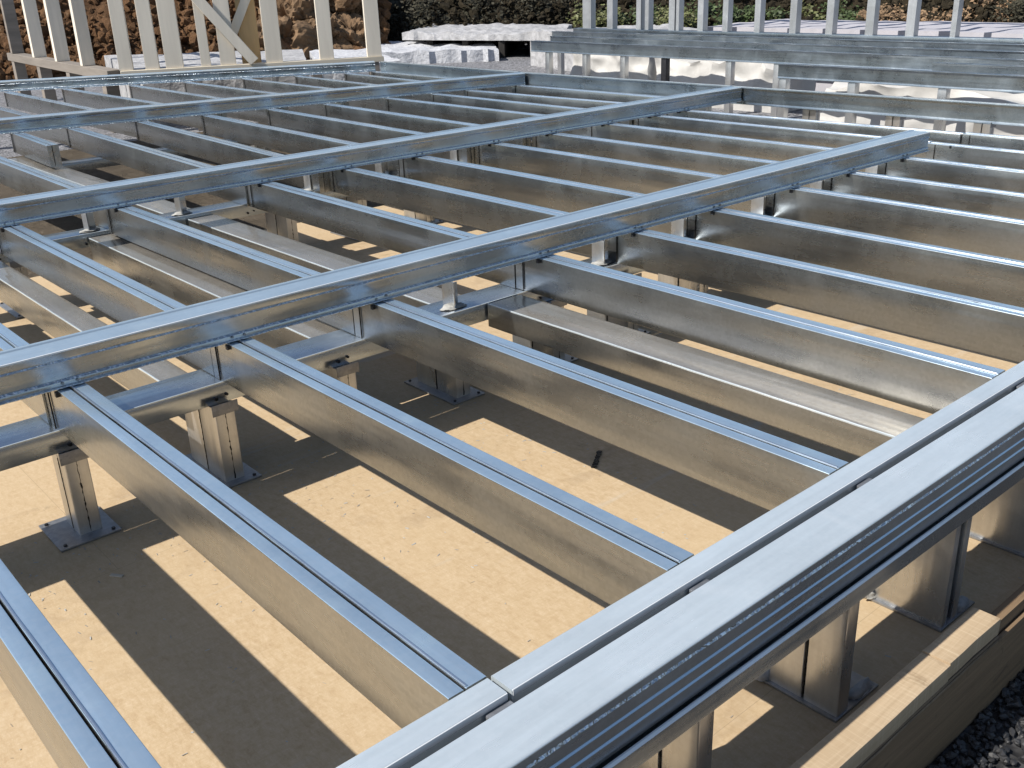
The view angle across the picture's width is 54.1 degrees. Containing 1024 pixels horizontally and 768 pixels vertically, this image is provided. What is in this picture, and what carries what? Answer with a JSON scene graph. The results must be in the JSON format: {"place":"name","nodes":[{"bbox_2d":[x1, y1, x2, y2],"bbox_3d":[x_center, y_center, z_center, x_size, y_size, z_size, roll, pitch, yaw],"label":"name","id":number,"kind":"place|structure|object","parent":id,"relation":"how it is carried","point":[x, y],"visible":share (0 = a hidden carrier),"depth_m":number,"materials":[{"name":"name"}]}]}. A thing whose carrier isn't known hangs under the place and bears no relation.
{"place":"outdoors","nodes":[
{"label":"outdoors","id":0,"kind":"place"},
{"bbox_2d":[0,0,120,132],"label":"wing wall","id":1,"kind":"structure","parent":0,"point":[38,58],"depth_m":15.38,"materials":[{"name":"wood"}]},
{"bbox_2d":[0,0,233,69],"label":"earth bank","id":2,"kind":"structure","parent":0,"point":[102,6],"depth_m":24.88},
{"bbox_2d":[0,0,391,79],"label":"earth clods","id":3,"kind":"object","parent":2,"relation":"on","point":[187,32],"visible":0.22,"depth_m":24.55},
{"bbox_2d":[276,0,340,42],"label":"boulder","id":4,"kind":"object","parent":2,"relation":"on","point":[299,10],"visible":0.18,"depth_m":24.36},
{"bbox_2d":[289,13,352,59],"bbox_3d":[-4.703,-8.482,25.025,1.825,1.556,1.990,-8,23,-14],"label":"boulder","id":5,"kind":"object","parent":2,"relation":"on","point":[304,37],"visible":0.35,"depth_m":24.20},
{"bbox_2d":[335,11,382,46],"bbox_3d":[-4.078,-8.740,25.305,1.387,1.302,1.440,11,26,29],"label":"boulder","id":6,"kind":"object","parent":2,"relation":"on","point":[353,30],"visible":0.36,"depth_m":24.88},
{"bbox_2d":[104,49,308,125],"bbox_3d":[-5.086,-4.905,16.304,3.440,0.774,4.204,-7,23,-11],"label":"foam block","id":7,"kind":"object","parent":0,"point":[189,59],"depth_m":15.53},
{"bbox_2d":[0,132,531,277],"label":"bare earth","id":8,"kind":"structure","parent":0,"point":[75,222],"depth_m":9.57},
{"bbox_2d":[107,0,383,130],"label":"stud wall","id":9,"kind":"structure","parent":8,"relation":"on","point":[245,44],"depth_m":13.55,"materials":[{"name":"beige wood"}]},
{"bbox_2d":[0,205,1023,767],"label":"plywood deck","id":10,"kind":"structure","parent":0,"point":[178,695],"depth_m":3.21,"materials":[{"name":"wood"}]},
{"bbox_2d":[39,447,121,552],"bbox_3d":[-1.532,0.361,3.481,0.210,0.327,0.235,-20,29,-37],"label":"support post","id":11,"kind":"object","parent":10,"relation":"on","point":[86,519],"visible":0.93,"depth_m":3.47,"materials":[{"name":"metal"}]},
{"bbox_2d":[185,399,261,487],"bbox_3d":[-1.163,0.180,3.884,0.180,0.327,0.380,-20,29,-37],"label":"support post","id":12,"kind":"object","parent":10,"relation":"on","point":[212,430],"visible":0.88,"depth_m":3.81,"materials":[{"name":"metal"}]},
{"bbox_2d":[0,261,186,389],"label":"channel","id":13,"kind":"object","parent":12,"relation":"attached to","point":[53,314],"visible":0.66,"depth_m":4.75,"materials":[{"name":"metal"}]},
{"bbox_2d":[265,212,298,241],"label":"support post","id":14,"kind":"object","parent":10,"relation":"on","point":[281,226],"visible":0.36,"depth_m":6.92,"materials":[{"name":"metal"}]},
{"bbox_2d":[321,361,358,388],"bbox_3d":[-0.759,0.031,4.207,0.180,0.327,0.380,-20,29,-37],"label":"support post","id":15,"kind":"object","parent":10,"relation":"on","point":[345,373],"visible":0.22,"depth_m":4.06,"materials":[{"name":"metal"}]},
{"bbox_2d":[89,234,339,348],"bbox_3d":[-1.614,-0.493,5.191,0.193,0.144,2.590,-20,29,-37],"label":"channel","id":16,"kind":"object","parent":15,"relation":"attached to","point":[184,284],"visible":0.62,"depth_m":5.26,"materials":[{"name":"metal"}]},
{"bbox_2d":[330,196,366,240],"bbox_3d":[-1.172,-1.256,7.346,0.180,0.327,0.380,-20,29,-37],"label":"support post","id":17,"kind":"object","parent":10,"relation":"on","point":[357,200],"visible":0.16,"depth_m":7.23,"materials":[{"name":"metal"}]},
{"bbox_2d":[0,150,457,262],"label":"bearer","id":18,"kind":"object","parent":17,"relation":"on","point":[79,238],"visible":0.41,"depth_m":6.43,"materials":[{"name":"metal"}]},
{"bbox_2d":[0,156,108,228],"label":"steel joist","id":19,"kind":"object","parent":18,"relation":"on","point":[22,178],"visible":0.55,"depth_m":7.06,"materials":[{"name":"metal"}]},
{"bbox_2d":[65,127,249,206],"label":"steel joist","id":20,"kind":"object","parent":18,"relation":"on","point":[148,160],"visible":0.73,"depth_m":7.94,"materials":[{"name":"metal"}]},
{"bbox_2d":[134,121,329,192],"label":"steel joist","id":21,"kind":"object","parent":18,"relation":"on","point":[213,149],"visible":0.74,"depth_m":8.26,"materials":[{"name":"metal"}]},
{"bbox_2d":[201,114,399,176],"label":"steel joist","id":22,"kind":"object","parent":18,"relation":"on","point":[276,138],"visible":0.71,"depth_m":8.68,"materials":[{"name":"metal"}]},
{"bbox_2d":[266,108,474,163],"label":"steel joist","id":23,"kind":"object","parent":18,"relation":"on","point":[352,131],"visible":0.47,"depth_m":8.97,"materials":[{"name":"metal"}]},
{"bbox_2d":[323,103,530,146],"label":"steel joist","id":24,"kind":"object","parent":18,"relation":"on","point":[396,120],"visible":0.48,"depth_m":9.27,"materials":[{"name":"metal"}]},
{"bbox_2d":[385,97,586,135],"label":"steel joist","id":25,"kind":"object","parent":18,"relation":"on","point":[468,114],"visible":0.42,"depth_m":9.68,"materials":[{"name":"metal"}]},
{"bbox_2d":[430,93,633,124],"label":"steel joist","id":26,"kind":"object","parent":18,"relation":"on","point":[537,108],"visible":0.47,"depth_m":9.91,"materials":[{"name":"metal"}]},
{"bbox_2d":[464,90,624,107],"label":"steel joist","id":27,"kind":"object","parent":18,"relation":"on","point":[569,102],"visible":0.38,"depth_m":10.16,"materials":[{"name":"metal"}]},
{"bbox_2d":[512,85,711,110],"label":"steel joist","id":28,"kind":"object","parent":18,"relation":"on","point":[572,93],"visible":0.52,"depth_m":10.50,"materials":[{"name":"metal"}]},
{"bbox_2d":[0,72,525,133],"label":"cross beam","id":29,"kind":"structure","parent":28,"relation":"on","point":[30,123],"depth_m":9.86,"materials":[{"name":"metal"}]},
{"bbox_2d":[0,107,79,145],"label":"steel joist","id":30,"kind":"object","parent":29,"relation":"attached to","point":[58,135],"visible":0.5,"depth_m":9.78,"materials":[{"name":"metal"}]},
{"bbox_2d":[4,92,151,136],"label":"steel joist","id":31,"kind":"object","parent":29,"relation":"attached to","point":[29,103],"visible":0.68,"depth_m":11.37,"materials":[{"name":"metal"}]},
{"bbox_2d":[61,88,226,128],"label":"steel joist","id":32,"kind":"object","parent":29,"relation":"attached to","point":[89,99],"visible":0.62,"depth_m":11.62,"materials":[{"name":"metal"}]},
{"bbox_2d":[129,85,287,123],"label":"steel joist","id":33,"kind":"object","parent":29,"relation":"attached to","point":[153,94],"visible":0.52,"depth_m":11.75,"materials":[{"name":"metal"}]},
{"bbox_2d":[183,82,348,115],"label":"steel joist","id":34,"kind":"object","parent":29,"relation":"attached to","point":[216,91],"visible":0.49,"depth_m":11.96,"materials":[{"name":"metal"}]},
{"bbox_2d":[295,76,445,101],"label":"steel joist","id":35,"kind":"object","parent":29,"relation":"attached to","point":[319,82],"visible":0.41,"depth_m":12.42,"materials":[{"name":"metal"}]},
{"bbox_2d":[344,73,487,95],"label":"steel joist","id":36,"kind":"object","parent":29,"relation":"attached to","point":[363,78],"visible":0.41,"depth_m":12.68,"materials":[{"name":"metal"}]},
{"bbox_2d":[371,71,511,92],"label":"steel joist","id":37,"kind":"object","parent":29,"relation":"attached to","point":[507,89],"visible":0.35,"depth_m":12.63,"materials":[{"name":"metal"}]},
{"bbox_2d":[0,61,375,91],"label":"cross beam","id":38,"kind":"structure","parent":37,"relation":"on","point":[168,77],"depth_m":12.91,"materials":[{"name":"metal"}]},
{"bbox_2d":[242,78,404,110],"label":"steel joist","id":39,"kind":"object","parent":38,"relation":"attached to","point":[284,87],"visible":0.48,"depth_m":12.14,"materials":[{"name":"metal"}]},
{"bbox_2d":[404,361,484,404],"bbox_3d":[-0.320,-0.131,4.558,0.180,0.327,0.380,-20,29,-37],"label":"support post","id":40,"kind":"object","parent":10,"relation":"on","point":[447,388],"visible":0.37,"depth_m":4.54,"materials":[{"name":"metal"}]},
{"bbox_2d":[512,299,577,362],"bbox_3d":[0.127,-0.295,4.916,0.180,0.327,0.380,-20,29,-37],"label":"support post","id":41,"kind":"object","parent":10,"relation":"on","point":[543,349],"visible":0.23,"depth_m":4.88,"materials":[{"name":"metal"}]},
{"bbox_2d":[0,166,877,470],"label":"bearer","id":42,"kind":"object","parent":41,"relation":"on","point":[22,442],"visible":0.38,"depth_m":3.78,"materials":[{"name":"metal"}]},
{"bbox_2d":[0,323,51,424],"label":"steel joist","id":43,"kind":"object","parent":42,"relation":"on","point":[37,404],"visible":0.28,"depth_m":3.61,"materials":[{"name":"metal"}]},
{"bbox_2d":[0,559,161,767],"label":"steel joist","id":44,"kind":"object","parent":42,"relation":"on","point":[74,717],"visible":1,"depth_m":1.89,"materials":[{"name":"metal"}]},
{"bbox_2d":[0,224,214,375],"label":"steel joist","id":45,"kind":"object","parent":42,"relation":"on","point":[119,297],"visible":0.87,"depth_m":4.64,"materials":[{"name":"metal"}]},
{"bbox_2d":[105,206,355,334],"bbox_3d":[-1.509,-0.648,5.082,0.103,0.181,2.659,-20,29,-37],"label":"steel joist","id":46,"kind":"object","parent":42,"relation":"on","point":[242,266],"visible":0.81,"depth_m":5.05,"materials":[{"name":"metal"}]},
{"bbox_2d":[45,383,486,727],"bbox_3d":[-0.813,0.341,2.636,0.105,0.180,2.211,-20,29,-37],"label":"steel joist","id":47,"kind":"object","parent":42,"relation":"on","point":[399,669],"visible":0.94,"depth_m":2.30,"materials":[{"name":"metal"}]},
{"bbox_2d":[247,181,515,287],"bbox_3d":[-0.827,-0.899,5.627,0.103,0.180,2.659,-20,28,-36],"label":"steel joist","id":48,"kind":"object","parent":42,"relation":"on","point":[388,230],"visible":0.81,"depth_m":5.61,"materials":[{"name":"metal"}]},
{"bbox_2d":[210,337,693,604],"bbox_3d":[-0.363,0.175,2.996,0.105,0.179,2.211,-20,29,-37],"label":"steel joist","id":49,"kind":"object","parent":42,"relation":"on","point":[606,557],"visible":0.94,"depth_m":2.70,"materials":[{"name":"metal"}]},
{"bbox_2d":[329,167,608,258],"bbox_3d":[-0.354,-1.075,6.005,0.102,0.179,2.659,-20,29,-37],"label":"steel joist","id":50,"kind":"object","parent":42,"relation":"on","point":[483,211],"visible":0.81,"depth_m":6.02,"materials":[{"name":"metal"}]},
{"bbox_2d":[399,155,687,236],"bbox_3d":[0.093,-1.239,6.363,0.114,0.179,2.659,-20,29,-37],"label":"steel joist","id":51,"kind":"object","parent":42,"relation":"on","point":[553,193],"visible":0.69,"depth_m":6.39,"materials":[{"name":"metal"}]},
{"bbox_2d":[353,298,848,510],"bbox_3d":[0.106,0.002,3.371,0.105,0.180,2.211,-20,29,-37],"label":"steel joist","id":52,"kind":"object","parent":42,"relation":"on","point":[765,470],"visible":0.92,"depth_m":3.11,"materials":[{"name":"metal"}]},
{"bbox_2d":[474,142,766,214],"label":"steel joist","id":53,"kind":"object","parent":42,"relation":"on","point":[638,177],"visible":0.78,"depth_m":6.83,"materials":[{"name":"metal"}]},
{"bbox_2d":[532,133,823,189],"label":"steel joist","id":54,"kind":"object","parent":42,"relation":"on","point":[703,161],"visible":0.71,"depth_m":7.16,"materials":[{"name":"metal"}]},
{"bbox_2d":[587,123,877,171],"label":"steel joist","id":55,"kind":"object","parent":42,"relation":"on","point":[752,148],"visible":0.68,"depth_m":7.55,"materials":[{"name":"metal"}]},
{"bbox_2d":[516,254,1004,413],"bbox_3d":[0.776,-0.246,3.906,0.104,0.180,2.211,-20,29,-37],"label":"steel joist","id":56,"kind":"object","parent":42,"relation":"on","point":[928,381],"visible":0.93,"depth_m":3.68,"materials":[{"name":"metal"}]},
{"bbox_2d":[0,130,929,404],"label":"cross beam","id":57,"kind":"structure","parent":56,"relation":"on","point":[40,368],"depth_m":4.01,"materials":[{"name":"metal"}]},
{"bbox_2d":[633,115,933,157],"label":"steel joist","id":58,"kind":"object","parent":42,"relation":"on","point":[832,139],"visible":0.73,"depth_m":7.88,"materials":[{"name":"metal"}]},
{"bbox_2d":[664,110,963,143],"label":"steel joist","id":59,"kind":"object","parent":42,"relation":"on","point":[935,135],"visible":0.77,"depth_m":7.96,"materials":[{"name":"metal"}]},
{"bbox_2d":[0,86,741,226],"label":"cross beam","id":60,"kind":"structure","parent":59,"relation":"on","point":[23,209],"depth_m":6.65,"materials":[{"name":"metal"}]},
{"bbox_2d":[609,229,1023,361],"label":"steel joist","id":61,"kind":"object","parent":42,"relation":"on","point":[992,328],"visible":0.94,"depth_m":4.14,"materials":[{"name":"metal"}]},
{"bbox_2d":[687,208,1023,307],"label":"steel joist","id":62,"kind":"object","parent":42,"relation":"on","point":[979,275],"visible":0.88,"depth_m":4.65,"materials":[{"name":"metal"}]},
{"bbox_2d":[766,186,1023,260],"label":"steel joist","id":63,"kind":"object","parent":42,"relation":"on","point":[994,235],"visible":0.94,"depth_m":5.23,"materials":[{"name":"metal"}]},
{"bbox_2d":[823,171,1023,219],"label":"steel joist","id":64,"kind":"object","parent":42,"relation":"on","point":[1003,203],"visible":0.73,"depth_m":5.69,"materials":[{"name":"metal"}]},
{"bbox_2d":[877,156,1023,192],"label":"steel joist","id":65,"kind":"object","parent":42,"relation":"on","point":[986,176],"visible":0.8,"depth_m":6.18,"materials":[{"name":"metal"}]},
{"bbox_2d":[926,142,1023,169],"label":"steel joist","id":66,"kind":"object","parent":42,"relation":"on","point":[993,156],"visible":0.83,"depth_m":6.69,"materials":[{"name":"metal"}]},
{"bbox_2d":[961,132,1023,149],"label":"steel joist","id":67,"kind":"object","parent":42,"relation":"on","point":[994,140],"visible":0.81,"depth_m":7.07,"materials":[{"name":"metal"}]},
{"bbox_2d":[638,681,720,767],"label":"support post","id":68,"kind":"object","parent":10,"relation":"on","point":[691,747],"visible":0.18,"depth_m":2.12,"materials":[{"name":"metal"}]},
{"bbox_2d":[595,458,1023,767],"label":"rim bearer","id":69,"kind":"object","parent":68,"relation":"on","point":[649,743],"visible":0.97,"depth_m":2.19,"materials":[{"name":"metal"}]},
{"bbox_2d":[336,678,507,767],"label":"rim track","id":70,"kind":"structure","parent":69,"relation":"on","point":[412,744],"depth_m":1.73,"materials":[{"name":"metal"}]},
{"bbox_2d":[488,295,923,456],"bbox_3d":[0.661,-0.057,3.835,0.199,0.111,2.110,-20,29,-37],"label":"channel","id":71,"kind":"object","parent":69,"relation":"attached to","point":[846,423],"visible":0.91,"depth_m":3.68,"materials":[{"name":"metal"}]},
{"bbox_2d":[411,382,1023,767],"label":"rim beam","id":72,"kind":"structure","parent":69,"relation":"on","point":[597,708],"depth_m":2.05,"materials":[{"name":"metal"}]},
{"bbox_2d":[491,361,1023,702],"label":"rim track","id":73,"kind":"structure","parent":69,"relation":"on","point":[524,676],"depth_m":2.23,"materials":[{"name":"metal"}]},
{"bbox_2d":[755,575,877,722],"bbox_3d":[0.795,0.609,2.578,0.219,0.402,0.242,-20,29,-37],"label":"support post","id":74,"kind":"object","parent":10,"relation":"on","point":[816,673],"visible":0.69,"depth_m":2.53,"materials":[{"name":"metal"}]},
{"bbox_2d":[863,494,977,632],"bbox_3d":[1.191,0.462,2.897,0.229,0.402,0.245,-20,29,-37],"label":"support post","id":75,"kind":"object","parent":10,"relation":"on","point":[924,588],"visible":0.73,"depth_m":2.85,"materials":[{"name":"metal"}]},
{"bbox_2d":[969,478,1023,557],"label":"support post","id":76,"kind":"object","parent":10,"relation":"on","point":[998,522],"visible":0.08,"depth_m":3.20,"materials":[{"name":"metal"}]},
{"bbox_2d":[0,44,1023,767],"bbox_3d":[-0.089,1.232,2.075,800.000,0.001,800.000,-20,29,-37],"label":"gravel ground","id":77,"kind":"structure","parent":0,"point":[518,60],"depth_m":13.64,"materials":[{"name":"gravel"}]},
{"bbox_2d":[309,48,400,80],"bbox_3d":[-2.664,-5.079,16.563,1.230,0.732,3.368,-7,23,-12],"label":"foam block","id":78,"kind":"object","parent":77,"relation":"on","point":[338,53],"depth_m":16.38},
{"bbox_2d":[381,40,498,63],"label":"foam slab","id":79,"kind":"structure","parent":77,"relation":"on","point":[422,52],"depth_m":22.69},
{"bbox_2d":[427,40,521,57],"bbox_3d":[-0.465,-8.592,25.295,2.996,0.360,4.997,1,23,7],"label":"pallet","id":80,"kind":"object","parent":77,"relation":"on","point":[506,48],"visible":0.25,"depth_m":24.21,"materials":[{"name":"brown wood"}]},
{"bbox_2d":[402,23,571,40],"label":"foam slab","id":81,"kind":"structure","parent":80,"relation":"on","point":[498,32],"depth_m":24.33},
{"bbox_2d":[570,54,656,79],"bbox_3d":[1.809,-4.969,15.845,1.107,0.773,1.828,-20,29,-37],"label":"wrapped bundle","id":82,"kind":"object","parent":77,"relation":"on","point":[643,68],"visible":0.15,"depth_m":15.44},
{"bbox_2d":[530,24,696,70],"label":"foam slab","id":83,"kind":"structure","parent":77,"relation":"on","point":[537,59],"depth_m":20.63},
{"bbox_2d":[655,58,815,112],"bbox_3d":[3.163,-4.369,14.392,0.990,0.686,2.292,-20,29,-37],"label":"wrapped bundle","id":84,"kind":"object","parent":77,"relation":"on","point":[748,74],"visible":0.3,"depth_m":13.90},
{"bbox_2d":[531,31,1023,130],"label":"steel platform","id":85,"kind":"structure","parent":77,"relation":"on","point":[944,68],"depth_m":12.37,"materials":[{"name":"metal"}]},
{"bbox_2d":[820,82,1023,136],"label":"wrapped bundle","id":86,"kind":"object","parent":77,"relation":"on","point":[955,94],"visible":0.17,"depth_m":10.51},
{"bbox_2d":[863,612,1023,767],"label":"edge board","id":87,"kind":"object","parent":77,"relation":"on","point":[933,731],"visible":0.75,"depth_m":2.59,"materials":[{"name":"wood"}]},
{"bbox_3d":[-0.276,1.253,1.418,4.120,0.008,0.020,-20,29,-37],"label":"ply strip","id":88,"kind":"object","parent":87,"relation":"on","visible":0},
{"bbox_2d":[859,640,996,767],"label":"ply strip","id":89,"kind":"object","parent":88,"relation":"on","point":[883,746],"visible":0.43,"depth_m":2.42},
{"bbox_3d":[-0.276,1.239,1.411,4.120,0.008,0.022,-20,29,-37],"label":"ply strip","id":90,"kind":"object","parent":89,"relation":"on","visible":0},
{"bbox_2d":[856,635,998,767],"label":"ply strip","id":91,"kind":"object","parent":90,"relation":"on","point":[977,654],"visible":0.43,"depth_m":2.48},
{"bbox_2d":[789,652,949,767],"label":"timber kerb","id":92,"kind":"structure","parent":91,"relation":"on","point":[869,726],"depth_m":2.30,"materials":[{"name":"wood"}]},
{"bbox_2d":[922,607,1000,678],"bbox_3d":[1.150,0.662,2.566,0.265,0.053,0.076,-20,29,-37],"label":"timber block","id":93,"kind":"object","parent":91,"relation":"on","point":[956,646],"depth_m":2.55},
{"bbox_2d":[926,672,1023,767],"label":"crushed stone","id":94,"kind":"object","parent":77,"relation":"on","point":[988,732],"visible":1,"depth_m":2.64,"materials":[{"name":"gravel"}]},
{"bbox_2d":[991,584,1023,634],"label":"edge beam","id":95,"kind":"structure","parent":77,"relation":"on","point":[1008,611],"depth_m":2.75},
{"bbox_2d":[387,0,1023,47],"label":"scrub bank","id":96,"kind":"structure","parent":0,"point":[855,2],"depth_m":28.04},
{"bbox_2d":[378,0,452,41],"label":"shrub","id":97,"kind":"object","parent":96,"relation":"on","point":[418,10],"visible":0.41,"depth_m":27.36,"materials":[{"name":"green plant"}]},
{"bbox_2d":[573,0,1023,43],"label":"steel stud wall","id":98,"kind":"structure","parent":0,"point":[644,15],"depth_m":14.81,"materials":[{"name":"metal"}]},
{"bbox_2d":[707,19,1023,90],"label":"foam slab","id":99,"kind":"structure","parent":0,"point":[978,29],"depth_m":14.86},
{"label":"support post","id":100,"kind":"object","parent":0,"visible":0},
{"bbox_2d":[380,61,520,77],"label":"end track","id":101,"kind":"structure","parent":100,"relation":"on","point":[428,70],"depth_m":12.46,"materials":[{"name":"metal"}]},
{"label":"support post","id":102,"kind":"object","parent":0,"visible":0},
{"bbox_2d":[520,72,733,95],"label":"end track","id":103,"kind":"structure","parent":102,"relation":"on","point":[638,86],"depth_m":10.34,"materials":[{"name":"metal"}]},
{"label":"support post","id":104,"kind":"object","parent":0,"visible":0},
{"bbox_2d":[731,86,1023,126],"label":"end track","id":105,"kind":"structure","parent":104,"relation":"on","point":[1009,114],"depth_m":8.30,"materials":[{"name":"metal"}]},
{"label":"support post","id":106,"kind":"object","parent":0,"visible":0},
{"bbox_2d":[10,157,190,214],"bbox_3d":[-3.293,-1.517,7.809,0.203,0.143,3.350,-20,29,-37],"label":"channel","id":107,"kind":"object","parent":106,"relation":"attached to","point":[84,179],"visible":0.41,"depth_m":7.87,"materials":[{"name":"metal"}]},
{"bbox_2d":[10,132,62,166],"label":"steel joist","id":108,"kind":"object","parent":107,"relation":"on","point":[43,151],"visible":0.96,"depth_m":8.49,"materials":[{"name":"metal"}]},
{"bbox_2d":[188,214,459,306],"bbox_3d":[-1.141,-0.667,5.569,0.193,0.144,2.590,-20,29,-37],"label":"channel","id":109,"kind":"object","parent":106,"relation":"attached to","point":[295,252],"visible":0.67,"depth_m":5.65,"materials":[{"name":"metal"}]},
{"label":"support post","id":110,"kind":"object","parent":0,"visible":0},
{"bbox_2d":[62,139,251,170],"bbox_3d":[-3.021,-2.455,10.288,6.500,0.083,0.189,-20,29,-37],"label":"bearer","id":111,"kind":"object","parent":110,"relation":"on","point":[87,163],"visible":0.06,"depth_m":9.47,"materials":[{"name":"metal"}]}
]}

